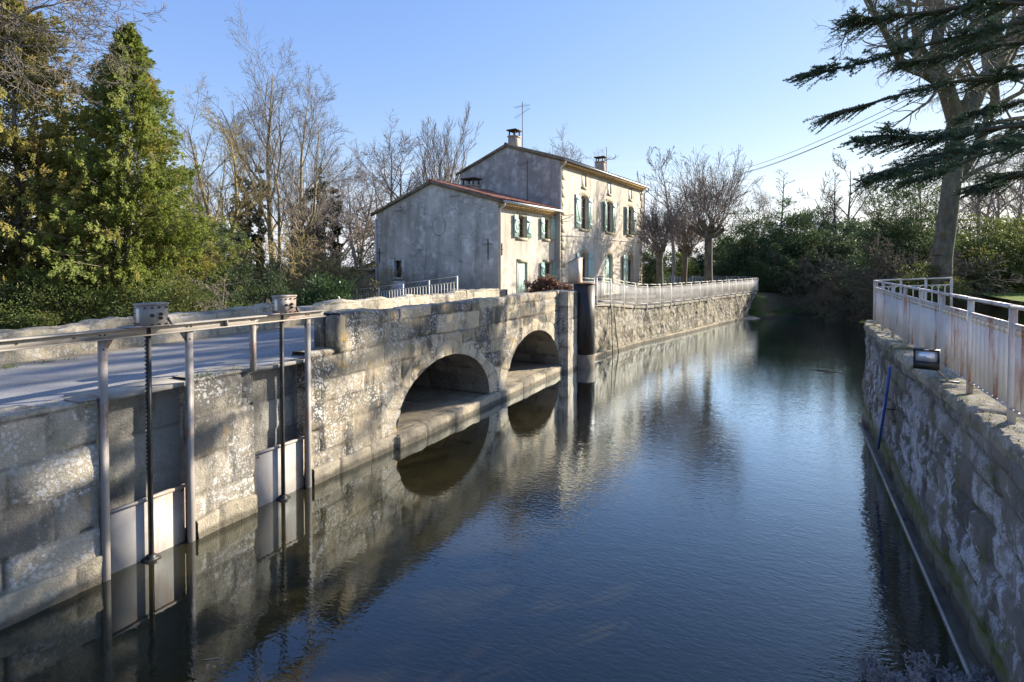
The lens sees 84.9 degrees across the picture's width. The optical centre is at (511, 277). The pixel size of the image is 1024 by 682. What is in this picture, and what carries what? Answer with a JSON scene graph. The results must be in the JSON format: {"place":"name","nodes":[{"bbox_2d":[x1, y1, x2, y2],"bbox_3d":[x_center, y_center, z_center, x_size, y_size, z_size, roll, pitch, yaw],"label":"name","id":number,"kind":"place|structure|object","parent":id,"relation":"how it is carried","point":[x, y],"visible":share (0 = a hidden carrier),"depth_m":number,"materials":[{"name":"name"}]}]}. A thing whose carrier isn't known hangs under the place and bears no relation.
{"place":"outdoors","nodes":[
{"label":"outdoors","id":0,"kind":"place"},
{"bbox_2d":[0,323,460,407],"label":"road","id":1,"kind":"structure","parent":0,"point":[26,383],"depth_m":8.89,"materials":[{"name":"asphalt"}]},
{"bbox_2d":[0,345,240,377],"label":"road edge weeds","id":2,"kind":"object","parent":1,"relation":"on","point":[9,365],"visible":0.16,"depth_m":8.52,"materials":[{"name":"green plant"}]},
{"bbox_2d":[64,376,184,402],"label":"edge slab","id":3,"kind":"structure","parent":1,"relation":"on","point":[121,391],"depth_m":7.17,"materials":[{"name":"concrete"}]},
{"bbox_2d":[0,288,499,364],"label":"parapet","id":4,"kind":"structure","parent":1,"relation":"on","point":[25,355],"depth_m":11.54,"materials":[{"name":"stone"}]},
{"bbox_2d":[252,357,304,372],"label":"edge slab","id":5,"kind":"structure","parent":1,"relation":"on","point":[277,365],"depth_m":8.92,"materials":[{"name":"concrete"}]},
{"bbox_2d":[0,315,967,681],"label":"water","id":6,"kind":"structure","parent":0,"point":[712,505],"depth_m":7.09,"materials":[{"name":"liquid"}]},
{"bbox_2d":[0,396,102,629],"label":"sluice pier","id":7,"kind":"structure","parent":6,"relation":"in","point":[50,552],"depth_m":6.09,"materials":[{"name":"stone"}]},
{"bbox_2d":[97,387,180,527],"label":"sluice recess wall","id":8,"kind":"structure","parent":7,"relation":"attached to","point":[127,454],"depth_m":7.25,"materials":[{"name":"stone"}]},
{"bbox_2d":[0,310,325,582],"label":"sluice gantry","id":9,"kind":"object","parent":7,"relation":"on","point":[104,338],"visible":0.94,"depth_m":7.27,"materials":[{"name":"metal"}]},
{"bbox_2d":[110,302,185,573],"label":"sluice gate","id":10,"kind":"structure","parent":9,"relation":"attached to","point":[149,527],"depth_m":7.03,"materials":[{"name":"metal"}]},
{"bbox_2d":[254,295,304,507],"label":"sluice gate","id":11,"kind":"structure","parent":9,"relation":"attached to","point":[279,472],"depth_m":8.86,"materials":[{"name":"metal"}]},
{"bbox_2d":[172,365,257,538],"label":"sluice pier","id":12,"kind":"structure","parent":6,"relation":"in","point":[225,495],"depth_m":7.96,"materials":[{"name":"stone"}]},
{"bbox_2d":[252,364,297,452],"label":"sluice recess wall","id":13,"kind":"structure","parent":12,"relation":"attached to","point":[266,404],"depth_m":9.11,"materials":[{"name":"stone"}]},
{"bbox_2d":[563,282,595,368],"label":"caisson column","id":14,"kind":"structure","parent":6,"relation":"in","point":[586,328],"depth_m":20.16,"materials":[{"name":"black metal"}]},
{"bbox_2d":[567,257,582,282],"bbox_3d":[2.361,-0.297,20.943,0.430,0.933,0.540,1,1,26],"label":"metal cabinet","id":15,"kind":"object","parent":14,"relation":"on","point":[575,270],"visible":0.93,"depth_m":20.73,"materials":[{"name":"metal"}]},
{"bbox_2d":[849,650,994,681],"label":"dry brush","id":16,"kind":"object","parent":6,"relation":"in","point":[874,668],"visible":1,"depth_m":4.91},
{"bbox_2d":[0,0,1023,266],"label":"sky","id":17,"kind":"structure","parent":0,"point":[625,77],"materials":[{"name":"blue"}]},
{"bbox_2d":[522,273,573,292],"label":"russet bush","id":18,"kind":"object","parent":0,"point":[544,284],"visible":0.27,"depth_m":24.17,"materials":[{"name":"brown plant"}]},
{"bbox_2d":[174,267,1023,455],"bbox_3d":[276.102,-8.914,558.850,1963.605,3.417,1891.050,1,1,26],"label":"ground","id":19,"kind":"structure","parent":0,"point":[765,304],"depth_m":41.12,"materials":[{"name":"soil"}]},
{"bbox_2d":[0,240,59,329],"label":"dark shrub","id":20,"kind":"object","parent":19,"relation":"on","point":[2,289],"visible":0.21,"depth_m":16.85,"materials":[{"name":"green plant"}]},
{"bbox_2d":[0,263,141,329],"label":"dark shrub","id":21,"kind":"object","parent":19,"relation":"on","point":[50,316],"visible":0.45,"depth_m":16.85,"materials":[{"name":"green plant"}]},
{"bbox_2d":[0,0,167,115],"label":"overhanging tree","id":22,"kind":"object","parent":19,"relation":"on","point":[75,21],"visible":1,"depth_m":9.48,"materials":[{"name":"brown plant"}]},
{"bbox_2d":[0,0,177,320],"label":"thuja tree","id":23,"kind":"object","parent":19,"relation":"on","point":[30,146],"visible":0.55,"depth_m":18.42,"materials":[{"name":"green plant"}]},
{"bbox_2d":[0,21,253,324],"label":"thuja tree","id":24,"kind":"object","parent":19,"relation":"on","point":[156,184],"visible":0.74,"depth_m":19.21,"materials":[{"name":"green plant"}]},
{"bbox_2d":[94,264,256,317],"bbox_3d":[-10.816,1.256,17.841,6.112,3.425,5.353,1,1,26],"label":"dark shrub","id":25,"kind":"object","parent":19,"relation":"on","point":[173,307],"visible":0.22,"depth_m":17.47,"materials":[{"name":"green plant"}]},
{"bbox_2d":[115,185,246,260],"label":"thicket","id":26,"kind":"object","parent":19,"relation":"on","point":[194,199],"visible":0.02,"depth_m":40.81,"materials":[{"name":"green plant"}]},
{"bbox_2d":[175,153,231,240],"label":"distant tree","id":27,"kind":"object","parent":19,"relation":"on","point":[201,196],"visible":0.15,"depth_m":69.96,"materials":[{"name":"brown plant"}]},
{"bbox_2d":[163,216,275,309],"bbox_3d":[-11.561,-0.077,22.124,5.335,4.804,4.704,-1,1,-34],"label":"bush","id":28,"kind":"object","parent":19,"relation":"on","point":[231,269],"visible":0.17,"depth_m":22.08,"materials":[{"name":"green plant"}]},
{"bbox_2d":[165,71,281,288],"bbox_3d":[-13.845,-4.040,27.180,7.504,11.798,4.718,1,1,26],"label":"bare tree","id":29,"kind":"object","parent":19,"relation":"on","point":[236,205],"visible":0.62,"depth_m":26.36,"materials":[{"name":"brown plant"}]},
{"bbox_2d":[189,270,271,310],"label":"thicket","id":30,"kind":"object","parent":19,"relation":"on","point":[213,305],"visible":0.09,"depth_m":17.89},
{"bbox_2d":[230,176,260,281],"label":"cypress","id":31,"kind":"object","parent":19,"relation":"on","point":[248,223],"visible":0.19,"depth_m":57.67,"materials":[{"name":"brown plant"}]},
{"bbox_2d":[213,241,292,300],"bbox_3d":[-13.483,0.282,29.160,5.468,4.716,5.774,1,1,26],"label":"olive bush","id":32,"kind":"object","parent":19,"relation":"on","point":[255,269],"visible":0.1,"depth_m":28.83,"materials":[{"name":"green plant"}]},
{"bbox_2d":[209,264,301,308],"bbox_3d":[-9.488,1.120,20.788,4.555,3.356,4.562,1,1,26],"label":"dark shrub","id":33,"kind":"object","parent":19,"relation":"on","point":[267,291],"visible":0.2,"depth_m":20.73,"materials":[{"name":"green plant"}]},
{"bbox_2d":[251,166,266,281],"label":"cypress","id":34,"kind":"object","parent":19,"relation":"on","point":[262,232],"visible":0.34,"depth_m":59.76,"materials":[{"name":"brown plant"}]},
{"bbox_2d":[196,1,369,293],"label":"bare tree","id":35,"kind":"object","parent":19,"relation":"on","point":[291,206],"visible":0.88,"depth_m":29.14,"materials":[{"name":"brown plant"}]},
{"bbox_2d":[296,187,325,279],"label":"cypress","id":36,"kind":"object","parent":19,"relation":"on","point":[317,232],"visible":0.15,"depth_m":59.66,"materials":[{"name":"brown plant"}]},
{"bbox_2d":[254,242,368,306],"bbox_3d":[-8.842,0.328,25.893,6.091,4.255,5.288,0,1,-4],"label":"olive bush","id":37,"kind":"object","parent":19,"relation":"on","point":[342,275],"visible":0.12,"depth_m":26.08,"materials":[{"name":"green plant"}]},
{"bbox_2d":[258,182,374,294],"bbox_3d":[-10.151,-1.819,32.937,8.225,7.545,6.770,-1,1,-30],"label":"thicket","id":38,"kind":"object","parent":19,"relation":"on","point":[346,236],"visible":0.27,"depth_m":32.87,"materials":[{"name":"brown plant"}]},
{"bbox_2d":[279,270,361,306],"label":"laurel bush","id":39,"kind":"object","parent":19,"relation":"on","point":[322,291],"visible":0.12,"depth_m":19.76,"materials":[{"name":"green plant"}]},
{"bbox_2d":[317,166,327,257],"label":"cypress","id":40,"kind":"object","parent":19,"relation":"on","point":[325,222],"visible":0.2,"depth_m":61.82,"materials":[{"name":"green plant"}]},
{"bbox_2d":[236,218,415,303],"bbox_3d":[-8.280,0.541,24.103,6.517,6.137,6.324,1,1,26],"label":"thicket","id":41,"kind":"object","parent":19,"relation":"on","point":[293,270],"visible":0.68,"depth_m":23.45,"materials":[{"name":"green plant"}]},
{"bbox_2d":[324,187,343,266],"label":"cypress","id":42,"kind":"object","parent":19,"relation":"on","point":[335,232],"visible":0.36,"depth_m":59.70,"materials":[{"name":"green plant"}]},
{"bbox_2d":[302,148,377,268],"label":"distant tree","id":43,"kind":"object","parent":19,"relation":"on","point":[354,185],"visible":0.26,"depth_m":69.72,"materials":[{"name":"brown plant"}]},
{"bbox_2d":[317,144,399,267],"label":"distant tree","id":44,"kind":"object","parent":19,"relation":"on","point":[363,198],"visible":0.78,"depth_m":54.90,"materials":[{"name":"brown plant"}]},
{"bbox_2d":[348,262,374,296],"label":"bush","id":45,"kind":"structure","parent":19,"relation":"on","point":[371,271],"depth_m":31.41,"materials":[{"name":"grey plant"}]},
{"bbox_2d":[325,108,430,238],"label":"distant tree","id":46,"kind":"object","parent":19,"relation":"on","point":[391,191],"visible":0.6,"depth_m":60.74,"materials":[{"name":"brown plant"}]},
{"bbox_2d":[347,276,457,299],"bbox_3d":[-5.017,0.733,23.183,7.371,1.698,0.068,1,1,36],"label":"stair railing","id":47,"kind":"object","parent":19,"relation":"on","point":[403,288],"visible":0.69,"depth_m":22.37,"materials":[{"name":"metal"}]},
{"bbox_2d":[292,289,577,484],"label":"stone bridge","id":48,"kind":"structure","parent":19,"relation":"on","point":[383,381],"depth_m":12.35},
{"bbox_2d":[402,104,483,189],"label":"distant tree","id":49,"kind":"object","parent":19,"relation":"on","point":[441,167],"visible":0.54,"depth_m":62.52,"materials":[{"name":"brown plant"}]},
{"bbox_2d":[371,159,563,297],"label":"house wing","id":50,"kind":"structure","parent":19,"relation":"on","point":[471,236],"depth_m":27.58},
{"bbox_2d":[518,217,522,237],"bbox_3d":[0.331,-2.468,27.346,0.045,1.030,0.760,1,1,33],"label":"window","id":51,"kind":"structure","parent":50,"relation":"in","point":[520,223],"depth_m":27.50,"materials":[{"name":"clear glass"}]},
{"bbox_2d":[518,262,525,292],"bbox_3d":[0.458,0.327,27.382,0.080,2.160,0.818,1,1,33],"label":"door","id":52,"kind":"structure","parent":50,"relation":"in","point":[521,265],"depth_m":27.40,"materials":[{"name":"green paint"}]},
{"bbox_2d":[434,288,507,295],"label":"garden wall","id":53,"kind":"structure","parent":19,"relation":"on","point":[503,292],"depth_m":24.22,"materials":[{"name":"stone"}]},
{"bbox_2d":[456,102,649,295],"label":"tall house","id":54,"kind":"structure","parent":19,"relation":"on","point":[597,201],"depth_m":32.42,"materials":[{"name":"beige paint"}]},
{"bbox_2d":[580,196,584,228],"bbox_3d":[3.985,-3.741,32.222,0.045,1.890,0.980,1,1,33],"label":"window","id":55,"kind":"structure","parent":54,"relation":"in","point":[582,198],"depth_m":32.38,"materials":[{"name":"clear glass"}]},
{"bbox_2d":[606,255,609,292],"bbox_3d":[5.974,-0.263,35.246,0.040,2.410,0.996,1,1,33],"label":"door","id":56,"kind":"structure","parent":54,"relation":"in","point":[608,257],"depth_m":35.37,"materials":[{"name":"green paint"}]},
{"bbox_2d":[533,124,615,170],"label":"distant tree","id":57,"kind":"object","parent":19,"relation":"on","point":[568,155],"visible":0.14,"depth_m":74.64,"materials":[{"name":"brown plant"}]},
{"bbox_2d":[644,246,679,283],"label":"garden bush","id":58,"kind":"object","parent":19,"relation":"on","point":[647,254],"visible":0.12,"depth_m":54.01,"materials":[{"name":"green plant"}]},
{"bbox_2d":[595,291,738,304],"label":"terrace gravel","id":59,"kind":"structure","parent":19,"relation":"on","point":[633,299],"depth_m":33.68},
{"bbox_2d":[637,247,670,294],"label":"corner bush","id":60,"kind":"object","parent":59,"relation":"on","point":[651,277],"visible":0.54,"depth_m":39.05,"materials":[{"name":"green plant"}]},
{"bbox_2d":[621,193,688,297],"bbox_3d":[9.133,-2.070,35.116,4.322,6.667,4.264,1,1,26],"label":"pollard tree","id":61,"kind":"object","parent":59,"relation":"on","point":[658,244],"visible":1,"depth_m":34.63,"materials":[{"name":"brown plant"}]},
{"bbox_2d":[661,197,716,284],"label":"pollard tree","id":62,"kind":"object","parent":59,"relation":"on","point":[683,246],"visible":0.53,"depth_m":40.40,"materials":[{"name":"brown plant"}]},
{"bbox_2d":[644,144,764,296],"bbox_3d":[12.313,-3.846,35.885,6.456,10.188,6.858,-1,1,-30],"label":"pollard tree","id":63,"kind":"object","parent":59,"relation":"on","point":[712,203],"visible":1,"depth_m":35.69,"materials":[{"name":"brown plant"}]},
{"bbox_2d":[637,145,697,284],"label":"distant tree","id":64,"kind":"object","parent":19,"relation":"on","point":[673,256],"visible":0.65,"depth_m":50.12,"materials":[{"name":"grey plant"}]},
{"bbox_2d":[595,292,755,358],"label":"terrace wall","id":65,"kind":"structure","parent":19,"relation":"on","point":[640,324],"depth_m":28.31,"materials":[{"name":"stone"}]},
{"bbox_2d":[596,277,756,309],"bbox_3d":[10.838,0.629,32.456,0.342,1.704,24.614,1,2,38],"label":"terrace railing","id":66,"kind":"object","parent":65,"relation":"on","point":[682,292],"visible":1,"depth_m":29.75,"materials":[{"name":"metal"}]},
{"bbox_2d":[663,250,703,283],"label":"garden bush","id":67,"kind":"object","parent":19,"relation":"on","point":[679,265],"visible":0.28,"depth_m":54.73,"materials":[{"name":"green plant"}]},
{"bbox_2d":[680,255,703,280],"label":"garden bush","id":68,"kind":"object","parent":19,"relation":"on","point":[694,261],"visible":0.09,"depth_m":60.86,"materials":[{"name":"green plant"}]},
{"bbox_2d":[645,276,757,290],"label":"terrace railing","id":69,"kind":"object","parent":19,"relation":"on","point":[727,279],"visible":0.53,"depth_m":48.56,"materials":[{"name":"metal"}]},
{"bbox_2d":[688,219,738,274],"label":"evergreen tree","id":70,"kind":"object","parent":19,"relation":"on","point":[699,256],"visible":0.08,"depth_m":61.69,"materials":[{"name":"green plant"}]},
{"bbox_2d":[698,206,779,288],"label":"evergreen tree","id":71,"kind":"object","parent":19,"relation":"on","point":[729,266],"visible":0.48,"depth_m":50.92,"materials":[{"name":"green plant"}]},
{"bbox_2d":[728,178,793,250],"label":"distant tree","id":72,"kind":"object","parent":19,"relation":"on","point":[761,203],"visible":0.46,"depth_m":89.46,"materials":[{"name":"grey plant"}]},
{"bbox_2d":[735,240,803,295],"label":"bush","id":73,"kind":"object","parent":19,"relation":"on","point":[767,278],"visible":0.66,"depth_m":46.55,"materials":[{"name":"green plant"}]},
{"bbox_2d":[768,169,795,231],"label":"dead conifer","id":74,"kind":"object","parent":19,"relation":"on","point":[782,196],"visible":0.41,"depth_m":59.47,"materials":[{"name":"brown plant"}]},
{"bbox_2d":[737,196,839,290],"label":"evergreen tree","id":75,"kind":"object","parent":19,"relation":"on","point":[797,247],"visible":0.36,"depth_m":48.93,"materials":[{"name":"green plant"}]},
{"bbox_2d":[762,204,842,246],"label":"evergreen tree","id":76,"kind":"object","parent":19,"relation":"on","point":[818,211],"visible":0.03,"depth_m":60.77,"materials":[{"name":"green plant"}]},
{"bbox_2d":[762,254,847,314],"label":"riverside brush","id":77,"kind":"object","parent":19,"relation":"on","point":[812,291],"visible":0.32,"depth_m":43.73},
{"bbox_2d":[779,257,830,302],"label":"bush","id":78,"kind":"object","parent":19,"relation":"on","point":[798,270],"visible":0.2,"depth_m":45.90,"materials":[{"name":"green plant"}]},
{"bbox_2d":[792,243,856,312],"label":"riverside brush","id":79,"kind":"object","parent":19,"relation":"on","point":[828,261],"visible":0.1,"depth_m":42.92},
{"bbox_2d":[819,169,844,236],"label":"dead conifer","id":80,"kind":"object","parent":19,"relation":"on","point":[833,203],"visible":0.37,"depth_m":55.76,"materials":[{"name":"brown plant"}]},
{"bbox_2d":[805,215,861,268],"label":"evergreen tree","id":81,"kind":"object","parent":19,"relation":"on","point":[822,224],"visible":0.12,"depth_m":51.44,"materials":[{"name":"green plant"}]},
{"bbox_2d":[797,153,873,243],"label":"distant tree","id":82,"kind":"object","parent":19,"relation":"on","point":[836,202],"visible":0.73,"depth_m":52.91,"materials":[{"name":"grey plant"}]},
{"bbox_2d":[818,242,881,299],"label":"bush","id":83,"kind":"object","parent":19,"relation":"on","point":[842,276],"visible":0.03,"depth_m":38.14,"materials":[{"name":"green plant"}]},
{"bbox_2d":[814,206,902,277],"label":"evergreen tree","id":84,"kind":"object","parent":19,"relation":"on","point":[845,251],"visible":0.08,"depth_m":46.94,"materials":[{"name":"green plant"}]},
{"bbox_2d":[798,253,956,326],"bbox_3d":[22.605,0.814,36.574,7.873,5.637,9.836,-1,1,-29],"label":"riverside brush","id":85,"kind":"object","parent":19,"relation":"on","point":[839,302],"visible":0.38,"depth_m":36.27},
{"bbox_2d":[851,177,923,221],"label":"distant tree","id":86,"kind":"object","parent":19,"relation":"on","point":[878,200],"visible":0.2,"depth_m":57.19,"materials":[{"name":"grey plant"}]},
{"bbox_2d":[782,0,1023,205],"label":"cedar tree","id":87,"kind":"object","parent":19,"relation":"on","point":[1012,142],"visible":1,"depth_m":12.79,"materials":[{"name":"green plant"}]},
{"bbox_2d":[815,0,1023,298],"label":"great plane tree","id":88,"kind":"object","parent":19,"relation":"on","point":[945,233],"visible":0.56,"depth_m":24.61,"materials":[{"name":"brown plant"}]},
{"bbox_2d":[827,161,1011,294],"bbox_3d":[21.465,-2.796,31.081,7.555,8.089,7.052,0,1,-15],"label":"evergreen tree","id":89,"kind":"object","parent":19,"relation":"on","point":[909,237],"visible":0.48,"depth_m":30.52,"materials":[{"name":"green plant"}]},
{"bbox_2d":[889,261,977,304],"bbox_3d":[18.890,0.252,25.357,3.586,2.083,4.007,1,2,42],"label":"bush","id":90,"kind":"object","parent":19,"relation":"on","point":[957,289],"visible":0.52,"depth_m":24.94,"materials":[{"name":"green plant"}]},
{"bbox_2d":[877,148,995,244],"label":"distant tree","id":91,"kind":"object","parent":19,"relation":"on","point":[936,195],"visible":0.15,"depth_m":65.05,"materials":[{"name":"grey plant"}]},
{"bbox_2d":[859,320,1023,681],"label":"river wall","id":92,"kind":"structure","parent":19,"relation":"on","point":[951,469],"depth_m":5.85,"materials":[{"name":"stone"}]},
{"bbox_2d":[877,367,895,448],"bbox_3d":[6.326,2.219,9.386,0.204,1.591,0.890,1,1,24],"label":"blue pole","id":93,"kind":"object","parent":92,"relation":"attached to","point":[884,406],"visible":1,"depth_m":9.37,"materials":[{"name":"metal"}]},
{"bbox_2d":[876,277,952,323],"bbox_3d":[9.131,0.530,12.749,1.451,1.105,0.050,1,1,24],"label":"river railing","id":94,"kind":"object","parent":92,"relation":"on","point":[951,290],"visible":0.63,"depth_m":12.62,"materials":[{"name":"metal"}]},
{"bbox_2d":[913,347,959,382],"bbox_3d":[4.993,1.030,6.588,0.475,0.395,0.265,1,1,26],"label":"floodlight","id":95,"kind":"object","parent":92,"relation":"on","point":[926,358],"visible":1,"depth_m":6.56,"materials":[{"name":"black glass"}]},
{"bbox_2d":[862,320,1023,444],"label":"fallen leaves","id":96,"kind":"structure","parent":92,"relation":"on","point":[946,385],"depth_m":6.81,"materials":[{"name":"brown plant"}]},
{"bbox_2d":[873,280,1023,423],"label":"river railing","id":97,"kind":"object","parent":92,"relation":"on","point":[983,353],"visible":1,"depth_m":6.09,"materials":[{"name":"metal"}]},
{"bbox_2d":[919,210,1004,258],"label":"evergreen tree","id":98,"kind":"object","parent":19,"relation":"on","point":[966,226],"visible":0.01,"depth_m":41.27,"materials":[{"name":"green plant"}]},
{"bbox_2d":[919,213,1023,292],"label":"evergreen tree","id":99,"kind":"object","parent":19,"relation":"on","point":[996,238],"visible":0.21,"depth_m":32.24,"materials":[{"name":"green plant"}]},
{"bbox_2d":[923,154,1023,242],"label":"distant tree","id":100,"kind":"object","parent":19,"relation":"on","point":[980,205],"visible":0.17,"depth_m":59.44,"materials":[{"name":"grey plant"}]},
{"bbox_2d":[938,129,1023,242],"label":"distant tree","id":101,"kind":"object","parent":19,"relation":"on","point":[998,200],"visible":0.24,"depth_m":52.72,"materials":[{"name":"grey plant"}]},
{"bbox_2d":[953,254,1022,314],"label":"riverside brush","id":102,"kind":"object","parent":19,"relation":"on","point":[986,297],"visible":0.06,"depth_m":29.86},
{"bbox_2d":[962,208,1023,292],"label":"evergreen tree","id":103,"kind":"object","parent":19,"relation":"on","point":[1010,249],"visible":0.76,"depth_m":28.31,"materials":[{"name":"green plant"}]},
{"bbox_2d":[975,150,1023,242],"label":"distant tree","id":104,"kind":"object","parent":19,"relation":"on","point":[1017,203],"visible":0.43,"depth_m":44.55,"materials":[{"name":"grey plant"}]},
{"bbox_2d":[742,315,759,319],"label":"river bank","id":105,"kind":"structure","parent":0,"point":[749,317],"depth_m":39.49,"materials":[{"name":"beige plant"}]},
{"bbox_2d":[748,306,804,313],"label":"bank grass","id":106,"kind":"structure","parent":105,"relation":"on","point":[795,309],"depth_m":40.77,"materials":[{"name":"green plant"}]},
{"bbox_2d":[747,48,1017,172],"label":"power line","id":107,"kind":"object","parent":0,"point":[864,125],"visible":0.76,"depth_m":40.32,"materials":[{"name":"black metal"}]},
{"bbox_2d":[974,293,1023,301],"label":"meadow","id":108,"kind":"structure","parent":0,"point":[1017,296],"depth_m":23.64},
{"bbox_2d":[843,233,1023,317],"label":"riverside brush","id":109,"kind":"object","parent":108,"relation":"on","point":[866,275],"visible":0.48,"depth_m":26.90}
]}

